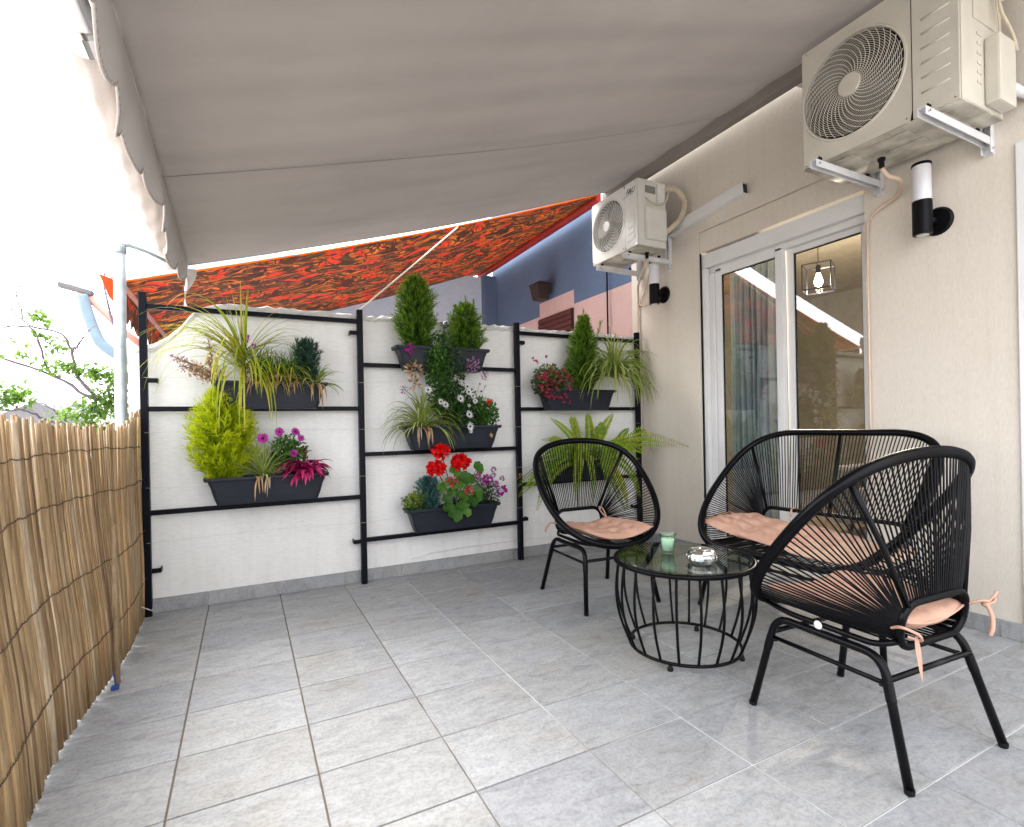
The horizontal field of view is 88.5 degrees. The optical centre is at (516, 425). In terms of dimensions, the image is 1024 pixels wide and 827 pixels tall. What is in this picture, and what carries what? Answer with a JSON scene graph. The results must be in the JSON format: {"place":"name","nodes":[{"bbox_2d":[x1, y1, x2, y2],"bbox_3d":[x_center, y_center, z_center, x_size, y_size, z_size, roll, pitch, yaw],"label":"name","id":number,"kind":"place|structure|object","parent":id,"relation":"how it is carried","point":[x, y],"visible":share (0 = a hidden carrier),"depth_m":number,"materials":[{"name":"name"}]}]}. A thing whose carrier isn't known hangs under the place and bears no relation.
{"place":"outdoors","nodes":[
{"label":"outdoors","id":0,"kind":"place"},
{"bbox_2d":[0,402,114,482],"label":"distant house","id":1,"kind":"structure","parent":0,"point":[41,410],"depth_m":15.92,"materials":[{"name":"white metal"}]},
{"bbox_2d":[69,403,114,417],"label":"distant house","id":2,"kind":"structure","parent":0,"point":[76,404],"depth_m":23.75,"materials":[{"name":"white metal"}]},
{"bbox_2d":[0,0,491,413],"label":"sky","id":3,"kind":"structure","parent":0,"point":[66,198],"materials":[{"name":"white"}]},
{"bbox_2d":[27,541,1023,826],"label":"terrace floor","id":4,"kind":"structure","parent":0,"point":[505,693],"depth_m":1.79,"materials":[{"name":"tile"}]},
{"bbox_2d":[0,409,145,826],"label":"reed fence","id":5,"kind":"object","parent":4,"relation":"on","point":[72,595],"visible":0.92,"depth_m":1.76,"materials":[{"name":"wicker"}]},
{"bbox_2d":[112,238,166,429],"bbox_3d":[-1.896,0.052,2.681,0.061,1.964,0.261,-1,0,42],"label":"support pole","id":6,"kind":"object","parent":4,"relation":"on","point":[119,249],"visible":0.44,"depth_m":2.59,"materials":[{"name":"metal"}]},
{"bbox_2d":[127,303,643,612],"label":"garden wall","id":7,"kind":"structure","parent":4,"relation":"on","point":[228,566],"depth_m":3.39,"materials":[{"name":"white paint"}]},
{"bbox_2d":[138,291,642,617],"bbox_3d":[-0.504,0.126,3.665,3.471,1.765,0.064,-1,0,-27],"label":"trellis","id":8,"kind":"object","parent":7,"relation":"attached to","point":[145,410],"visible":0.87,"depth_m":3.37,"materials":[{"name":"black paint"}]},
{"bbox_2d":[203,471,328,505],"bbox_3d":[-1.450,0.359,3.072,0.651,0.159,0.181,-1,0,-27],"label":"planter","id":9,"kind":"object","parent":8,"relation":"attached to","point":[233,491],"visible":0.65,"depth_m":2.99,"materials":[{"name":"plastic"}]},
{"bbox_2d":[181,386,262,483],"bbox_3d":[-1.643,0.044,2.946,0.418,0.588,0.329,-1,0,-27],"label":"conifer","id":10,"kind":"object","parent":9,"relation":"in","point":[225,439],"visible":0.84,"depth_m":2.88,"materials":[{"name":"green plant"}]},
{"bbox_2d":[223,440,293,495],"bbox_3d":[-1.426,0.240,2.937,0.452,0.358,0.292,-1,0,-27],"label":"spider plant","id":11,"kind":"object","parent":9,"relation":"in","point":[262,469],"visible":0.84,"depth_m":3.00,"materials":[{"name":"plant"}]},
{"bbox_2d":[256,427,311,474],"bbox_3d":[-1.366,0.153,3.090,0.308,0.298,0.184,-1,0,-27],"label":"purple daisy","id":12,"kind":"object","parent":9,"relation":"in","point":[293,443],"visible":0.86,"depth_m":3.06,"materials":[{"name":"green plant"}]},
{"bbox_2d":[275,447,331,485],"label":"magenta plant","id":13,"kind":"object","parent":9,"relation":"in","point":[308,469],"visible":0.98,"depth_m":3.06,"materials":[{"name":"pink plant"}]},
{"bbox_2d":[211,380,327,408],"bbox_3d":[-1.438,-0.178,3.083,0.609,0.159,0.181,-1,0,-27],"label":"planter","id":14,"kind":"object","parent":8,"relation":"hanging from","point":[284,399],"visible":0.62,"depth_m":3.03,"materials":[{"name":"plastic"}]},
{"bbox_2d":[170,335,224,384],"bbox_3d":[-1.725,-0.359,2.852,0.100,0.290,0.272,-1,0,44],"label":"sedum","id":15,"kind":"object","parent":14,"relation":"in","point":[197,370],"visible":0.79,"depth_m":2.85,"materials":[{"name":"plant"}]},
{"bbox_2d":[135,284,310,429],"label":"long grass","id":16,"kind":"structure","parent":14,"relation":"in","point":[237,348],"depth_m":2.87,"materials":[{"name":"plant"}]},
{"bbox_2d":[240,333,255,380],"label":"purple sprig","id":17,"kind":"object","parent":14,"relation":"in","point":[248,336],"visible":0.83,"depth_m":2.98,"materials":[{"name":"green plant"}]},
{"bbox_2d":[222,345,334,400],"bbox_3d":[-1.350,-0.301,2.999,0.592,0.372,0.389,-1,0,-27],"label":"grass tuft","id":18,"kind":"object","parent":14,"relation":"in","point":[284,375],"visible":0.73,"depth_m":3.00,"materials":[{"name":"green plant"}]},
{"bbox_2d":[290,335,323,381],"bbox_3d":[-1.263,-0.372,3.151,0.227,0.340,0.169,-1,0,-27],"label":"conifer","id":19,"kind":"object","parent":14,"relation":"in","point":[305,344],"visible":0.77,"depth_m":3.12,"materials":[{"name":"green plant"}]},
{"bbox_2d":[291,359,342,406],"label":"spider plant","id":20,"kind":"object","parent":14,"relation":"in","point":[320,376],"visible":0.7,"depth_m":3.12,"materials":[{"name":"plant"}]},
{"bbox_2d":[359,226,457,309],"bbox_3d":[-0.744,-1.170,3.802,0.016,0.844,1.000,-1,0,34],"label":"guy rope","id":21,"kind":"object","parent":8,"relation":"attached to","point":[393,281],"visible":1,"depth_m":3.73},
{"bbox_2d":[391,344,489,372],"bbox_3d":[-0.512,-0.446,3.566,0.656,0.159,0.181,-1,0,-27],"label":"planter","id":22,"kind":"object","parent":8,"relation":"hanging from","point":[418,353],"visible":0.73,"depth_m":3.46,"materials":[{"name":"plastic"}]},
{"bbox_2d":[404,343,414,354],"bbox_3d":[-0.687,-0.490,3.355,0.073,0.089,0.101,-1,0,-27],"label":"pink stock","id":23,"kind":"object","parent":22,"relation":"in","point":[406,349],"visible":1,"depth_m":3.35,"materials":[{"name":"purple plant"}]},
{"bbox_2d":[403,356,423,378],"bbox_3d":[-0.660,-0.408,3.353,0.144,0.223,0.125,-1,0,-6],"label":"dried bloom","id":24,"kind":"object","parent":22,"relation":"in","point":[410,371],"visible":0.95,"depth_m":3.35,"materials":[{"name":"plant"}]},
{"bbox_2d":[407,370,421,391],"bbox_3d":[-0.647,-0.287,3.363,0.109,0.146,0.112,-1,0,6],"label":"dried bloom","id":25,"kind":"object","parent":22,"relation":"in","point":[415,381],"visible":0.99,"depth_m":3.36,"materials":[{"name":"plant"}]},
{"bbox_2d":[390,272,439,345],"bbox_3d":[-0.669,-0.745,3.462,0.352,0.552,0.283,-1,0,-27],"label":"conifer","id":26,"kind":"object","parent":22,"relation":"in","point":[417,317],"visible":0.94,"depth_m":3.41,"materials":[{"name":"green plant"}]},
{"bbox_2d":[423,341,452,411],"bbox_3d":[-0.518,-0.317,3.434,0.204,0.488,0.135,-1,0,-27],"label":"trailing greenery","id":27,"kind":"object","parent":22,"relation":"in","point":[440,390],"visible":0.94,"depth_m":3.42,"materials":[{"name":"green plant"}]},
{"bbox_2d":[424,330,465,401],"bbox_3d":[-0.479,-0.393,3.499,0.299,0.518,0.196,-1,0,-27],"label":"trailing greenery","id":28,"kind":"object","parent":22,"relation":"in","point":[446,346],"visible":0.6,"depth_m":3.48,"materials":[{"name":"green plant"}]},
{"bbox_2d":[445,296,488,351],"bbox_3d":[-0.351,-0.681,3.627,0.335,0.458,0.256,-1,0,-42],"label":"conifer","id":29,"kind":"object","parent":22,"relation":"in","point":[474,339],"visible":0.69,"depth_m":3.58,"materials":[{"name":"green plant"}]},
{"bbox_2d":[466,356,479,371],"bbox_3d":[-0.300,-0.424,3.545,0.101,0.136,0.118,-1,0,0],"label":"lilac bloom","id":30,"kind":"object","parent":22,"relation":"in","point":[470,365],"visible":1,"depth_m":3.54,"materials":[{"name":"purple plant"}]},
{"bbox_2d":[479,364,488,380],"bbox_3d":[-0.236,-0.385,3.604,0.074,0.157,0.094,-1,0,-27],"label":"lilac bloom","id":31,"kind":"object","parent":22,"relation":"in","point":[484,374],"visible":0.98,"depth_m":3.58,"materials":[{"name":"purple plant"}]},
{"bbox_2d":[399,425,501,449],"bbox_3d":[-0.448,0.076,3.594,0.694,0.159,0.181,-1,0,-27],"label":"planter","id":32,"kind":"object","parent":8,"relation":"hanging from","point":[479,437],"visible":0.74,"depth_m":3.53,"materials":[{"name":"plastic"}]},
{"bbox_2d":[379,377,464,452],"bbox_3d":[-0.593,-0.073,3.384,0.613,0.510,0.380,-1,0,-27],"label":"spider plant","id":33,"kind":"object","parent":32,"relation":"in","point":[420,417],"visible":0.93,"depth_m":3.40,"materials":[{"name":"plant"}]},
{"bbox_2d":[399,385,419,404],"bbox_3d":[-0.691,-0.197,3.369,0.060,0.130,0.159,-1,0,27],"label":"lilac bloom","id":34,"kind":"object","parent":33,"relation":"attached to","point":[406,391],"visible":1,"depth_m":3.34,"materials":[{"name":"purple plant"}]},
{"bbox_2d":[424,381,487,440],"bbox_3d":[-0.435,-0.097,3.541,0.449,0.428,0.213,-1,0,-27],"label":"white daisy","id":35,"kind":"object","parent":32,"relation":"in","point":[458,407],"visible":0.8,"depth_m":3.52,"materials":[{"name":"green plant"}]},
{"bbox_2d":[465,396,499,436],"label":"leafy shrub","id":36,"kind":"object","parent":32,"relation":"in","point":[482,414],"visible":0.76,"depth_m":3.65,"materials":[{"name":"green plant"}]},
{"bbox_2d":[402,500,500,532],"bbox_3d":[-0.441,0.615,3.592,0.661,0.159,0.181,-1,0,-27],"label":"planter","id":37,"kind":"object","parent":8,"relation":"hanging from","point":[433,519],"visible":0.6,"depth_m":3.50,"materials":[{"name":"plastic"}]},
{"bbox_2d":[400,490,430,513],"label":"ivy","id":38,"kind":"object","parent":37,"relation":"in","point":[413,499],"visible":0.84,"depth_m":3.42,"materials":[{"name":"green plant"}]},
{"bbox_2d":[412,475,441,509],"bbox_3d":[-0.587,0.457,3.487,0.224,0.286,0.175,-1,0,-27],"label":"conifer","id":39,"kind":"object","parent":37,"relation":"in","point":[426,484],"visible":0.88,"depth_m":3.47,"materials":[{"name":"green plant"}]},
{"bbox_2d":[425,442,483,521],"bbox_3d":[-0.407,0.369,3.472,0.410,0.527,0.167,-1,0,-27],"label":"geranium","id":40,"kind":"object","parent":37,"relation":"in","point":[458,509],"visible":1,"depth_m":3.46,"materials":[{"name":"green plant"}]},
{"bbox_2d":[468,467,507,504],"bbox_3d":[-0.218,0.445,3.669,0.278,0.341,0.213,-1,0,-27],"label":"carnation","id":41,"kind":"object","parent":37,"relation":"in","point":[485,496],"visible":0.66,"depth_m":3.65,"materials":[{"name":"purple plant"}]},
{"bbox_2d":[535,389,615,410],"bbox_3d":[0.457,-0.200,4.065,0.661,0.159,0.181,-1,0,-27],"label":"planter","id":42,"kind":"object","parent":8,"relation":"hanging from","point":[602,400],"visible":0.77,"depth_m":3.99,"materials":[{"name":"plastic"}]},
{"bbox_2d":[530,355,572,403],"bbox_3d":[0.230,-0.335,3.921,0.370,0.361,0.202,-1,0,-27],"label":"begonia","id":43,"kind":"object","parent":42,"relation":"in","point":[554,376],"visible":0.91,"depth_m":3.88,"materials":[{"name":"red plant"}]},
{"bbox_2d":[559,307,604,390],"bbox_3d":[0.507,-0.573,4.074,0.395,0.709,0.292,-1,0,-27],"label":"conifer","id":44,"kind":"object","parent":42,"relation":"in","point":[584,336],"visible":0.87,"depth_m":4.03,"materials":[{"name":"green plant"}]},
{"bbox_2d":[571,327,658,408],"bbox_3d":[0.808,-0.449,4.041,0.784,0.666,0.463,-1,0,-27],"label":"spider plant","id":45,"kind":"object","parent":42,"relation":"in","point":[615,366],"visible":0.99,"depth_m":4.05,"materials":[{"name":"plant"}]},
{"bbox_2d":[548,459,617,481],"bbox_3d":[0.521,0.337,4.093,0.640,0.159,0.181,-1,0,-27],"label":"planter","id":46,"kind":"object","parent":8,"relation":"hanging from","point":[572,468],"visible":0.23,"depth_m":4.00,"materials":[{"name":"plastic"}]},
{"bbox_2d":[516,413,687,509],"bbox_3d":[0.619,0.285,3.971,1.418,0.766,0.278,-1,0,-17],"label":"fern","id":47,"kind":"object","parent":46,"relation":"in","point":[627,443],"visible":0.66,"depth_m":3.98,"materials":[{"name":"green plant"}]},
{"bbox_2d":[533,438,660,616],"bbox_3d":[0.469,0.531,3.059,0.762,0.918,0.553,-1,0,-24],"label":"woven chair","id":48,"kind":"object","parent":4,"relation":"on","point":[555,512],"visible":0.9,"depth_m":3.17,"materials":[{"name":"black plastic"}]},
{"bbox_2d":[545,506,652,540],"bbox_3d":[0.449,0.564,3.032,0.469,0.129,0.471,-1,0,-24],"label":"seat cushion","id":49,"kind":"object","parent":48,"relation":"on","point":[610,528],"visible":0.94,"depth_m":2.95,"materials":[{"name":"fabric"}]},
{"bbox_2d":[613,542,757,671],"bbox_3d":[0.735,0.780,2.319,0.606,0.410,0.606,-1,0,-27],"label":"round table","id":50,"kind":"object","parent":4,"relation":"on","point":[708,578],"visible":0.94,"depth_m":2.19,"materials":[{"name":"black metal"}]},
{"bbox_2d":[659,533,676,553],"bbox_3d":[0.681,0.529,2.379,0.083,0.092,0.083,-1,0,-27],"label":"candle glass","id":51,"kind":"object","parent":50,"relation":"on","point":[667,543],"visible":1,"depth_m":2.36,"materials":[{"name":"green glass"}]},
{"bbox_2d":[686,546,716,565],"bbox_3d":[0.775,0.543,2.201,0.124,0.060,0.125,-1,0,-27],"label":"steel ashtray","id":52,"kind":"object","parent":50,"relation":"on","point":[701,555],"visible":1,"depth_m":2.16,"materials":[{"name":"silver metal"}]},
{"bbox_2d":[698,429,941,664],"bbox_3d":[1.445,0.497,2.625,0.716,0.948,1.054,-1,0,-32],"label":"woven sofa","id":53,"kind":"object","parent":4,"relation":"on","point":[755,503],"visible":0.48,"depth_m":2.82,"materials":[{"name":"black plastic"}]},
{"bbox_2d":[705,507,797,540],"bbox_3d":[1.304,0.520,2.862,0.419,0.138,0.428,-1,0,-33],"label":"seat cushion","id":54,"kind":"object","parent":53,"relation":"on","point":[734,524],"visible":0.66,"depth_m":2.88,"materials":[{"name":"fabric"}]},
{"bbox_2d":[738,522,862,549],"bbox_3d":[1.426,0.559,2.626,0.408,0.081,0.449,-1,0,-29],"label":"seat cushion","id":55,"kind":"object","parent":53,"relation":"on","point":[758,535],"visible":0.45,"depth_m":2.62,"materials":[{"name":"fabric"}]},
{"bbox_2d":[784,537,917,567],"bbox_3d":[1.524,0.570,2.384,0.408,0.072,0.428,-1,0,-25],"label":"seat cushion","id":56,"kind":"object","parent":53,"relation":"on","point":[826,553],"visible":0.36,"depth_m":2.35,"materials":[{"name":"beige fabric"}]},
{"bbox_2d":[631,0,1023,642],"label":"house wall","id":57,"kind":"structure","parent":4,"relation":"on","point":[947,336],"depth_m":2.69,"materials":[{"name":"beige paint"}]},
{"bbox_2d":[50,0,883,305],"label":"grey awning","id":58,"kind":"object","parent":57,"relation":"attached to","point":[240,128],"visible":0.98,"depth_m":2.11,"materials":[{"name":"beige fabric"}]},
{"bbox_2d":[596,261,642,280],"bbox_3d":[0.860,-1.325,4.398,0.460,0.175,0.043,-1,0,-27],"label":"wall bracket","id":59,"kind":"object","parent":57,"relation":"attached to","point":[603,268],"depth_m":4.41,"materials":[{"name":"white metal"}]},
{"bbox_2d":[637,258,648,495],"bbox_3d":[1.031,-0.218,4.285,0.042,2.153,0.497,-1,0,4],"label":"drain hose","id":60,"kind":"object","parent":57,"relation":"attached to","point":[638,283],"visible":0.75,"depth_m":4.51,"materials":[{"name":"beige plastic"}]},
{"bbox_2d":[623,235,671,269],"bbox_3d":[1.020,-1.388,4.087,0.460,0.295,0.043,-1,0,-27],"label":"wall bracket","id":61,"kind":"object","parent":57,"relation":"attached to","point":[667,261],"depth_m":4.14,"materials":[{"name":"white metal"}]},
{"bbox_2d":[592,178,686,268],"bbox_3d":[0.953,-1.558,4.171,0.422,0.548,0.678,-1,0,-27],"label":"air conditioner","id":62,"kind":"object","parent":61,"relation":"on","point":[631,216],"visible":1,"depth_m":3.98,"materials":[{"name":"metal"}]},
{"bbox_2d":[649,262,669,304],"bbox_3d":[1.131,-1.145,4.234,0.136,0.339,0.136,-1,0,-27],"label":"wall lamp","id":63,"kind":"object","parent":57,"relation":"attached to","point":[657,295],"visible":0.89,"depth_m":4.20,"materials":[{"name":"metal"}]},
{"bbox_2d":[639,274,649,306],"bbox_3d":[1.104,-1.140,4.397,0.020,0.269,0.256,-1,0,-27],"label":"lamp cable","id":64,"kind":"object","parent":63,"relation":"attached to","point":[640,304],"visible":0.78,"depth_m":4.44,"materials":[{"name":"beige plastic"}]},
{"bbox_2d":[668,182,748,236],"bbox_3d":[1.373,-1.559,3.833,0.059,0.139,0.704,-1,0,-27],"label":"cable trunking","id":65,"kind":"object","parent":57,"relation":"attached to","point":[734,194],"visible":0.83,"depth_m":3.75,"materials":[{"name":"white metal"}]},
{"bbox_2d":[700,194,870,576],"bbox_3d":[1.732,-0.190,3.455,0.158,2.209,1.183,-1,0,-27],"label":"sliding door","id":66,"kind":"structure","parent":57,"relation":"attached to","point":[843,220],"depth_m":3.44,"materials":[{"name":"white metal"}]},
{"bbox_2d":[810,156,883,197],"bbox_3d":[1.689,-1.313,2.678,0.570,0.185,0.043,-1,0,-27],"label":"wall bracket","id":67,"kind":"object","parent":57,"relation":"attached to","point":[875,182],"depth_m":2.69,"materials":[{"name":"white metal"}]},
{"bbox_2d":[911,160,953,237],"bbox_3d":[2.004,-1.100,2.551,0.136,0.349,0.136,-1,0,-27],"label":"wall lamp","id":68,"kind":"object","parent":57,"relation":"attached to","point":[928,219],"visible":1,"depth_m":2.53,"materials":[{"name":"black metal"}]},
{"bbox_2d":[917,103,994,157],"bbox_3d":[1.898,-1.317,2.264,0.580,0.185,0.043,-1,0,-27],"label":"wall bracket","id":69,"kind":"object","parent":57,"relation":"attached to","point":[983,139],"depth_m":2.28,"materials":[{"name":"white metal"}]},
{"bbox_2d":[802,0,1023,184],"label":"air conditioner","id":70,"kind":"object","parent":69,"relation":"on","point":[875,78],"visible":1,"depth_m":2.35,"materials":[{"name":"metal"}]},
{"bbox_2d":[866,167,903,540],"bbox_3d":[1.921,-0.284,2.705,0.130,1.992,0.299,-1,0,21],"label":"drain hose","id":71,"kind":"object","parent":70,"relation":"attached to","point":[887,175],"visible":0.95,"depth_m":2.86,"materials":[{"name":"beige plastic"}]},
{"bbox_2d":[749,445,1008,796],"bbox_3d":[1.137,0.518,1.732,0.762,0.918,0.553,-1,0,-24],"label":"woven chair","id":72,"kind":"object","parent":4,"relation":"on","point":[949,578],"visible":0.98,"depth_m":1.54,"materials":[{"name":"black plastic"}]},
{"bbox_2d":[763,570,997,681],"bbox_3d":[1.172,0.596,1.720,0.445,0.180,0.498,-1,0,-24],"label":"seat cushion","id":73,"kind":"object","parent":72,"relation":"on","point":[931,613],"visible":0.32,"depth_m":1.59,"materials":[{"name":"fabric"}]},
{"bbox_2d":[728,489,866,538],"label":"room floor","id":74,"kind":"structure","parent":0,"point":[824,520],"depth_m":5.12,"materials":[{"name":"grey tile"}]},
{"bbox_2d":[724,287,864,495],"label":"room walls","id":75,"kind":"structure","parent":74,"relation":"on","point":[830,362],"depth_m":7.23,"materials":[{"name":"paint"}]},
{"bbox_2d":[730,259,779,540],"bbox_3d":[1.750,-0.210,3.872,0.098,2.250,0.360,-1,0,-27],"label":"curtain","id":76,"kind":"object","parent":75,"relation":"hanging from","point":[754,358],"visible":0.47,"depth_m":3.85,"materials":[{"name":"white fabric"}]},
{"bbox_2d":[724,234,861,301],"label":"room ceiling","id":77,"kind":"structure","parent":75,"relation":"attached to","point":[845,256],"depth_m":6.00,"materials":[{"name":"paint"}]},
{"bbox_2d":[801,248,835,294],"bbox_3d":[2.527,-1.451,4.415,0.221,0.640,0.221,-1,0,39],"label":"pendant lamp","id":78,"kind":"object","parent":77,"relation":"hanging from","point":[818,281],"visible":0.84,"depth_m":4.40,"materials":[{"name":"metal"}]},
{"bbox_2d":[833,463,866,534],"bbox_3d":[3.631,0.498,3.848,0.870,0.860,2.150,-1,0,-27],"label":"indoor sofa","id":79,"kind":"object","parent":74,"relation":"on","point":[849,524],"visible":0.15,"depth_m":4.50,"materials":[{"name":"grey fabric"}]},
{"label":"ground","id":80,"kind":"structure","parent":0,"visible":0},
{"bbox_2d":[0,259,134,438],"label":"young tree","id":81,"kind":"object","parent":80,"relation":"on","point":[14,397],"visible":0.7,"depth_m":3.57,"materials":[{"name":"green plant"}]},
{"bbox_2d":[77,294,127,364],"bbox_3d":[-3.365,1.485,4.437,0.470,5.157,0.082,-1,0,-27],"label":"drainpipe","id":82,"kind":"object","parent":80,"relation":"on","point":[101,343],"visible":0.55,"depth_m":4.35,"materials":[{"name":"metal"}]},
{"bbox_2d":[57,282,138,346],"bbox_3d":[-3.481,-0.931,4.411,0.565,0.514,0.080,-1,0,-27],"label":"gutter","id":83,"kind":"object","parent":82,"relation":"attached to","point":[96,305],"visible":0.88,"depth_m":4.38,"materials":[{"name":"white metal"}]},
{"bbox_2d":[149,203,632,336],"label":"neighbour house","id":84,"kind":"structure","parent":80,"relation":"on","point":[561,259],"depth_m":5.82,"materials":[{"name":"paint"}]},
{"bbox_2d":[98,194,600,344],"bbox_3d":[-1.450,-1.404,5.232,3.780,1.480,3.000,-1,0,-27],"label":"orange awning","id":85,"kind":"object","parent":84,"relation":"attached to","point":[331,279],"visible":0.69,"depth_m":4.60,"materials":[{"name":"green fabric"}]},
{"bbox_2d":[528,280,552,301],"bbox_3d":[0.271,-1.498,5.809,0.229,0.220,0.220,-1,0,-27],"label":"wall lantern","id":86,"kind":"object","parent":84,"relation":"attached to","point":[540,290],"depth_m":5.74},
{"bbox_2d":[606,272,608,333],"bbox_3d":[0.834,-1.518,4.896,0.015,1.600,0.015,-1,0,-5],"label":"antenna pole","id":87,"kind":"object","parent":84,"relation":"attached to","point":[607,302],"depth_m":4.89,"materials":[{"name":"grey metal"}]}
]}

